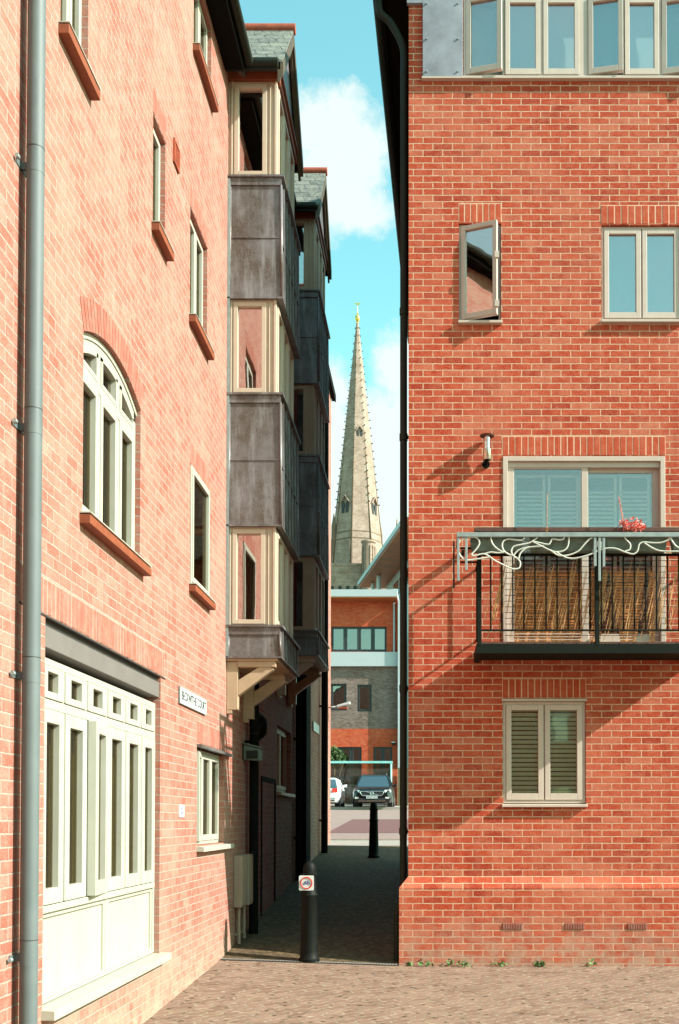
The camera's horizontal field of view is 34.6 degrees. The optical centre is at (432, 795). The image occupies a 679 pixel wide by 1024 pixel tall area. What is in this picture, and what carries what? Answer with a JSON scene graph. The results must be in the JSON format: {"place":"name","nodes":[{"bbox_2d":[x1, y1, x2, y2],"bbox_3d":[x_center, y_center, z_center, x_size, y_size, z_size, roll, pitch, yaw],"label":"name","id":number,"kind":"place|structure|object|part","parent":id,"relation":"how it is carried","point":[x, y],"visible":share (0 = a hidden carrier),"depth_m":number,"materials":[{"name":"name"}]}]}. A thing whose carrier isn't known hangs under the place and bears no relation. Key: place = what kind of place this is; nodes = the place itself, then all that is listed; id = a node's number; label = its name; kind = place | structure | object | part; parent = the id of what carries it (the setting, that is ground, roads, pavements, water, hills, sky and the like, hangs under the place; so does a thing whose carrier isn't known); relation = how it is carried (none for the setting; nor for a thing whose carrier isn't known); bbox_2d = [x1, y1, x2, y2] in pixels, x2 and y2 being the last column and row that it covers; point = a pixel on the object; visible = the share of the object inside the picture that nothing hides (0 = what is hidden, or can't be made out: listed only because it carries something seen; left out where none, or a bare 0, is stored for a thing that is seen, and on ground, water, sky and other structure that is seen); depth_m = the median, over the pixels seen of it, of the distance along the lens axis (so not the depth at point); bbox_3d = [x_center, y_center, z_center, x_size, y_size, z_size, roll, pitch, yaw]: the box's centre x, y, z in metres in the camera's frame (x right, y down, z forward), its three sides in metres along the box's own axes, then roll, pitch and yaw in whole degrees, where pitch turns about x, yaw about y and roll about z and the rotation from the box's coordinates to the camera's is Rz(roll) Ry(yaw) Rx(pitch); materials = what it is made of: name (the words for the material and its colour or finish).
{"place":"outdoors","nodes":[
{"label":"outdoors","id":0,"kind":"place"},
{"bbox_2d":[222,846,407,963],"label":"alley path","id":1,"kind":"structure","parent":0,"point":[358,895],"depth_m":15.23,"materials":[{"name":"grey asphalt"}]},
{"bbox_2d":[299,861,319,962],"bbox_3d":[-1.394,1.299,12.190,0.238,1.127,0.245,0,-1,0],"label":"bollard","id":2,"kind":"object","parent":1,"relation":"on","point":[309,924],"visible":1,"depth_m":12.11,"materials":[{"name":"black metal"}]},
{"bbox_2d":[368,802,379,857],"bbox_3d":[-1.199,0.683,21.890,0.238,1.127,0.238,0,-1,0],"label":"bollard","id":3,"kind":"object","parent":1,"relation":"on","point":[373,838],"visible":1,"depth_m":21.82,"materials":[{"name":"black metal"}]},
{"bbox_2d":[239,0,408,544],"label":"sky","id":4,"kind":"structure","parent":0,"point":[343,127],"materials":[{"name":"blue"}]},
{"bbox_2d":[331,302,397,588],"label":"cathedral","id":5,"kind":"structure","parent":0,"point":[356,539],"depth_m":203.38,"materials":[{"name":"stone"}]},
{"bbox_2d":[328,840,407,845],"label":"pavement","id":6,"kind":"structure","parent":0,"point":[362,843],"depth_m":24.79,"materials":[{"name":"beige concrete"}]},
{"bbox_2d":[330,810,407,838],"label":"road","id":7,"kind":"structure","parent":0,"point":[338,818],"depth_m":39.83,"materials":[{"name":"grey asphalt"}]},
{"bbox_2d":[330,819,407,832],"bbox_3d":[1.550,0.933,34.238,8.900,0.383,9.500,0,-1,0],"label":"road patch","id":8,"kind":"object","parent":7,"relation":"on","point":[362,826],"visible":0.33,"depth_m":33.30,"materials":[{"name":"asphalt"}]},
{"bbox_2d":[330,804,407,806],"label":"verge","id":9,"kind":"structure","parent":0,"point":[364,805],"depth_m":55.47,"materials":[{"name":"grey concrete"}]},
{"bbox_2d":[330,778,346,806],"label":"parked car","id":10,"kind":"object","parent":9,"relation":"on","point":[337,795],"visible":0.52,"depth_m":51.53,"materials":[{"name":"white paint"}]},
{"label":"windows","id":11,"kind":"part","parent":10,"relation":"part of","materials":[{"name":"blue glass"}]},
{"bbox_2d":[330,745,347,778],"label":"shrub","id":12,"kind":"object","parent":9,"relation":"on","point":[335,755],"visible":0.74,"depth_m":58.12,"materials":[{"name":"green plant"}]},
{"bbox_2d":[330,761,392,804],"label":"cycle shelter","id":13,"kind":"object","parent":9,"relation":"on","point":[389,772],"visible":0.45,"depth_m":54.49,"materials":[{"name":"teal metal"}]},
{"bbox_2d":[350,773,396,806],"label":"parked car","id":14,"kind":"object","parent":9,"relation":"on","point":[377,789],"visible":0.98,"depth_m":50.52,"materials":[{"name":"black paint"}]},
{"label":"windows","id":15,"kind":"part","parent":14,"relation":"part of","materials":[{"name":"blue glass"}]},
{"bbox_2d":[392,769,396,805],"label":"brick wall","id":16,"kind":"structure","parent":9,"relation":"on","point":[394,776],"depth_m":55.23,"materials":[{"name":"brick"}]},
{"bbox_2d":[397,768,407,805],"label":"timber fence","id":17,"kind":"object","parent":9,"relation":"on","point":[398,786],"visible":0.05,"depth_m":55.03,"materials":[{"name":"wood"}]},
{"bbox_2d":[358,512,408,767],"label":"white building","id":18,"kind":"structure","parent":0,"point":[382,570],"depth_m":74.10,"materials":[{"name":"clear paint"}]},
{"bbox_2d":[393,579,398,593],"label":"window","id":19,"kind":"structure","parent":18,"relation":"in","point":[396,585],"depth_m":76.35,"materials":[{"name":"glass"}]},
{"bbox_2d":[143,960,678,1023],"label":"courtyard paving","id":20,"kind":"structure","parent":0,"point":[234,992],"depth_m":10.17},
{"bbox_2d":[220,958,398,965],"bbox_3d":[-1.390,1.875,12.120,2.020,0.103,0.100,0,-1,0],"label":"drain channel","id":21,"kind":"object","parent":20,"relation":"on","point":[297,961],"visible":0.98,"depth_m":12.09,"materials":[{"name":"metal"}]},
{"bbox_2d":[532,960,542,966],"bbox_3d":[1.173,1.875,12.128,0.116,0.086,0.122,-1,-1,26],"label":"weed","id":22,"kind":"object","parent":20,"relation":"on","point":[537,963],"visible":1,"depth_m":12.10,"materials":[{"name":"green plant"}]},
{"bbox_2d":[585,958,596,966],"bbox_3d":[1.768,1.865,12.104,0.090,0.112,0.132,1,-2,-31],"label":"weed","id":23,"kind":"object","parent":20,"relation":"on","point":[595,963],"visible":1,"depth_m":12.09,"materials":[{"name":"green plant"}]},
{"bbox_3d":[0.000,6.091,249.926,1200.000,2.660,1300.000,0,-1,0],"label":"ground","id":24,"kind":"structure","parent":0,"visible":0},
{"bbox_2d":[0,0,335,1023],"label":"brick building","id":25,"kind":"structure","parent":24,"relation":"on","point":[186,486],"depth_m":9.49,"materials":[{"name":"brick"}]},
{"bbox_2d":[7,0,45,1023],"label":"rainwater pipe","id":26,"kind":"object","parent":25,"relation":"attached to","point":[32,169],"visible":1,"depth_m":6.17,"materials":[{"name":"grey plastic"}]},
{"bbox_2d":[58,0,100,100],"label":"window","id":27,"kind":"structure","parent":25,"relation":"in","point":[69,25],"depth_m":7.20,"materials":[{"name":"beige glass"}]},
{"bbox_2d":[41,657,170,1020],"bbox_3d":[-2.444,0.283,8.062,0.298,2.240,2.932,0,-1,0],"label":"shop window","id":28,"kind":"structure","parent":25,"relation":"in","point":[100,940],"depth_m":7.74,"materials":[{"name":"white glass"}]},
{"bbox_2d":[79,332,151,575],"bbox_3d":[-2.436,-2.562,8.095,0.268,1.495,1.587,0,-1,0],"label":"window","id":29,"kind":"structure","parent":25,"relation":"in","point":[115,403],"depth_m":8.19,"materials":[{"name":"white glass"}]},
{"bbox_2d":[151,128,174,260],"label":"window","id":30,"kind":"structure","parent":25,"relation":"in","point":[158,231],"depth_m":9.53,"materials":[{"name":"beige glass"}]},
{"bbox_2d":[173,137,179,173],"bbox_3d":[-2.370,-5.910,10.000,0.020,0.220,0.200,0,-1,0],"label":"air vent","id":31,"kind":"object","parent":25,"relation":"attached to","point":[176,155],"visible":1,"depth_m":9.98,"materials":[{"name":"ceramic"}]},
{"bbox_2d":[179,805,183,816],"bbox_3d":[-2.375,0.146,10.228,0.008,0.116,0.200,0,-1,0],"label":"wall notice","id":32,"kind":"object","parent":25,"relation":"attached to","point":[181,810],"depth_m":10.21,"materials":[{"name":"white plastic"}]},
{"bbox_2d":[179,686,206,714],"bbox_3d":[-2.366,-0.929,10.691,0.020,0.158,1.165,0,-1,0],"label":"street name sign","id":33,"kind":"object","parent":25,"relation":"attached to","point":[192,701],"visible":1,"depth_m":10.61,"materials":[{"name":"white metal"}]},
{"bbox_2d":[189,219,214,359],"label":"window","id":34,"kind":"structure","parent":25,"relation":"in","point":[196,250],"depth_m":11.01,"materials":[{"name":"beige wood"}]},
{"bbox_2d":[189,465,215,609],"bbox_3d":[-2.438,-2.611,11.050,0.263,1.258,0.963,0,-1,0],"label":"window","id":35,"kind":"structure","parent":25,"relation":"in","point":[201,592],"depth_m":11.19,"materials":[{"name":"beige wood"}]},
{"bbox_2d":[193,0,218,112],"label":"window","id":36,"kind":"structure","parent":25,"relation":"in","point":[200,29],"depth_m":11.19,"materials":[{"name":"beige wood"}]},
{"bbox_2d":[196,744,233,851],"bbox_3d":[-2.435,0.043,11.744,0.270,1.086,1.713,0,-1,0],"label":"window","id":37,"kind":"structure","parent":25,"relation":"in","point":[207,763],"depth_m":11.78,"materials":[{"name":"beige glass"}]},
{"bbox_2d":[233,855,246,943],"bbox_3d":[-2.326,1.251,13.070,0.108,1.063,0.350,0,-1,0],"label":"meter cabinet","id":38,"kind":"object","parent":25,"relation":"attached to","point":[240,885],"visible":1,"depth_m":12.91,"materials":[{"name":"beige plastic"}]},
{"bbox_3d":[-2.276,1.029,13.075,0.008,0.560,0.290,0,-1,0],"label":"door","id":39,"kind":"part","parent":38,"relation":"part of","materials":[{"name":"beige plastic"}]},
{"bbox_2d":[241,854,252,937],"bbox_3d":[-2.316,1.244,13.430,0.128,1.033,0.290,0,-1,0],"label":"meter cabinet","id":40,"kind":"object","parent":25,"relation":"attached to","point":[249,880],"visible":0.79,"depth_m":13.36,"materials":[{"name":"grey plastic"}]},
{"bbox_3d":[-2.256,1.038,13.435,0.008,0.560,0.230,0,-1,0],"label":"door","id":41,"kind":"part","parent":40,"relation":"part of","materials":[{"name":"grey plastic"}]},
{"bbox_2d":[244,683,258,933],"bbox_3d":[-2.294,0.079,13.722,0.172,3.326,0.150,0,-1,0],"label":"rainwater pipe","id":42,"kind":"object","parent":25,"relation":"attached to","point":[253,807],"visible":0.8,"depth_m":13.67,"materials":[{"name":"black metal"}]},
{"bbox_2d":[243,743,264,761],"bbox_3d":[-2.240,-0.544,13.551,0.240,0.229,0.210,0,-1,0],"label":"bulkhead lantern","id":43,"kind":"object","parent":25,"relation":"attached to","point":[251,753],"visible":1,"depth_m":13.46,"materials":[{"name":"grey metal"}]},
{"bbox_2d":[259,712,267,740],"bbox_3d":[-2.307,-0.933,14.625,0.144,0.384,0.384,0,-1,0],"label":"round lamp","id":44,"kind":"object","parent":25,"relation":"attached to","point":[263,726],"visible":0.7,"depth_m":14.52,"materials":[{"name":"black metal"}]},
{"bbox_2d":[226,23,302,722],"bbox_3d":[-2.842,-5.243,13.324,2.275,8.640,2.110,0,-1,0],"label":"bay window","id":45,"kind":"structure","parent":25,"relation":"in","point":[265,247],"depth_m":12.57,"materials":[{"name":"grey metal"}]},
{"bbox_2d":[277,728,294,797],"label":"window","id":46,"kind":"structure","parent":25,"relation":"in","point":[281,736],"depth_m":17.65,"materials":[{"name":"beige glass"}]},
{"bbox_2d":[293,675,300,879],"bbox_3d":[-2.322,-0.362,18.563,0.116,3.623,0.150,0,-1,0],"label":"rainwater pipe","id":47,"kind":"object","parent":25,"relation":"attached to","point":[297,837],"visible":0.91,"depth_m":18.52,"materials":[{"name":"black metal"}]},
{"bbox_2d":[277,167,331,706],"bbox_3d":[-2.842,-5.791,17.338,2.275,8.640,2.110,0,-1,0],"label":"bay window","id":48,"kind":"structure","parent":25,"relation":"in","point":[311,217],"depth_m":16.61,"materials":[{"name":"grey metal"}]},
{"bbox_2d":[312,721,318,733],"bbox_3d":[-2.365,-1.366,21.846,0.029,0.180,1.040,0,-1,0],"label":"wall notice","id":49,"kind":"object","parent":25,"relation":"attached to","point":[315,727],"depth_m":21.64,"materials":[{"name":"white plastic"}]},
{"bbox_2d":[319,423,328,852],"bbox_3d":[-2.289,-3.439,22.735,0.182,9.278,0.150,0,-1,0],"label":"rainwater pipe","id":50,"kind":"object","parent":25,"relation":"attached to","point":[324,763],"visible":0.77,"depth_m":22.64,"materials":[{"name":"black metal"}]},
{"bbox_2d":[328,702,349,709],"bbox_3d":[-2.133,-2.054,24.654,0.498,0.175,0.126,0,-1,0],"label":"wall street light","id":51,"kind":"object","parent":25,"relation":"attached to","point":[340,706],"visible":1,"depth_m":24.61,"materials":[{"name":"white metal"}]},
{"bbox_2d":[330,589,399,801],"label":"office building","id":52,"kind":"structure","parent":24,"relation":"on","point":[365,655],"depth_m":60.15,"materials":[{"name":"red brick"}]},
{"bbox_2d":[331,684,345,710],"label":"window","id":53,"kind":"structure","parent":52,"relation":"in","point":[338,691],"depth_m":60.24,"materials":[{"name":"grey metal"}]},
{"bbox_2d":[331,747,361,801],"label":"window","id":54,"kind":"structure","parent":52,"relation":"in","point":[353,753],"depth_m":60.14,"materials":[{"name":"grey glass"}]},
{"bbox_2d":[332,627,386,651],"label":"window","id":55,"kind":"structure","parent":52,"relation":"in","point":[344,639],"depth_m":60.31,"materials":[{"name":"teal glass"}]},
{"bbox_2d":[358,685,371,710],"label":"window","id":56,"kind":"structure","parent":52,"relation":"in","point":[364,691],"depth_m":60.24,"materials":[{"name":"glass"}]},
{"bbox_2d":[374,747,391,775],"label":"window","id":57,"kind":"structure","parent":52,"relation":"in","point":[380,753],"depth_m":60.15,"materials":[{"name":"grey glass"}]},
{"bbox_2d":[330,807,407,809],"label":"kerb","id":58,"kind":"structure","parent":24,"relation":"on","point":[363,808],"depth_m":50.50,"materials":[{"name":"stone"}]},
{"bbox_2d":[330,839,407,839],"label":"kerb","id":59,"kind":"structure","parent":24,"relation":"on","point":[364,839],"depth_m":26.03,"materials":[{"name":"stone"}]},
{"bbox_2d":[373,0,678,965],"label":"brick building","id":60,"kind":"structure","parent":24,"relation":"on","point":[543,348],"depth_m":12.35,"materials":[{"name":"brick"}]},
{"bbox_2d":[375,0,408,961],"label":"rainwater pipe","id":61,"kind":"object","parent":60,"relation":"attached to","point":[387,19],"visible":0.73,"depth_m":12.46,"materials":[{"name":"black metal"}]},
{"bbox_2d":[458,219,501,324],"bbox_3d":[0.538,-5.970,12.371,0.505,1.171,0.240,0,-1,0],"label":"window","id":62,"kind":"structure","parent":60,"relation":"in","point":[465,318],"depth_m":12.38,"materials":[{"name":"beige wood"}]},
{"bbox_2d":[480,433,494,467],"bbox_3d":[0.612,-3.911,12.251,0.170,0.359,0.185,0,-1,0],"label":"wall lamp","id":63,"kind":"object","parent":60,"relation":"attached to","point":[486,455],"visible":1,"depth_m":12.22,"materials":[{"name":"metal"}]},
{"bbox_2d":[469,538,522,552],"bbox_3d":[0.675,-2.667,11.524,0.570,0.159,0.162,0,-1,0],"label":"planter trough","id":64,"kind":"object","parent":60,"relation":"attached to","point":[485,545],"visible":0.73,"depth_m":11.46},
{"bbox_2d":[502,699,587,806],"bbox_3d":[1.261,-0.482,12.287,0.966,1.226,0.155,0,-1,0],"label":"window","id":65,"kind":"structure","parent":60,"relation":"in","point":[543,707],"depth_m":12.30,"materials":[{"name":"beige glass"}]},
{"bbox_2d":[528,538,592,552],"bbox_3d":[1.367,-2.667,11.524,0.699,0.159,0.162,0,-1,0],"label":"planter trough","id":66,"kind":"object","parent":60,"relation":"attached to","point":[575,544],"visible":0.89,"depth_m":11.46,"materials":[{"name":"metal"}]},
{"bbox_2d":[463,0,678,80],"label":"window","id":67,"kind":"structure","parent":60,"relation":"in","point":[583,41],"depth_m":12.47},
{"bbox_2d":[503,456,665,642],"bbox_3d":[1.720,-2.785,12.406,1.849,2.158,0.202,0,-1,0],"label":"sliding door","id":68,"kind":"structure","parent":60,"relation":"in","point":[654,465],"depth_m":12.41,"materials":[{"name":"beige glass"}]},
{"bbox_2d":[605,538,667,552],"bbox_3d":[2.155,-2.667,11.524,0.671,0.159,0.162,0,-1,0],"label":"planter trough","id":69,"kind":"object","parent":60,"relation":"attached to","point":[621,544],"visible":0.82,"depth_m":11.46,"materials":[{"name":"metal"}]},
{"bbox_2d":[618,497,645,531],"bbox_3d":[2.124,-2.973,11.527,0.244,0.427,0.248,-1,-2,44],"label":"flowering plant","id":70,"kind":"object","parent":69,"relation":"in","point":[637,526],"visible":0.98,"depth_m":11.52,"materials":[{"name":"pink plant"}]},
{"bbox_2d":[601,227,678,323],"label":"window","id":71,"kind":"structure","parent":60,"relation":"in","point":[640,265],"depth_m":12.55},
{"bbox_2d":[669,538,678,552],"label":"planter trough","id":72,"kind":"object","parent":60,"relation":"attached to","point":[676,542],"visible":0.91,"depth_m":11.47,"materials":[{"name":"metal"}]}
]}

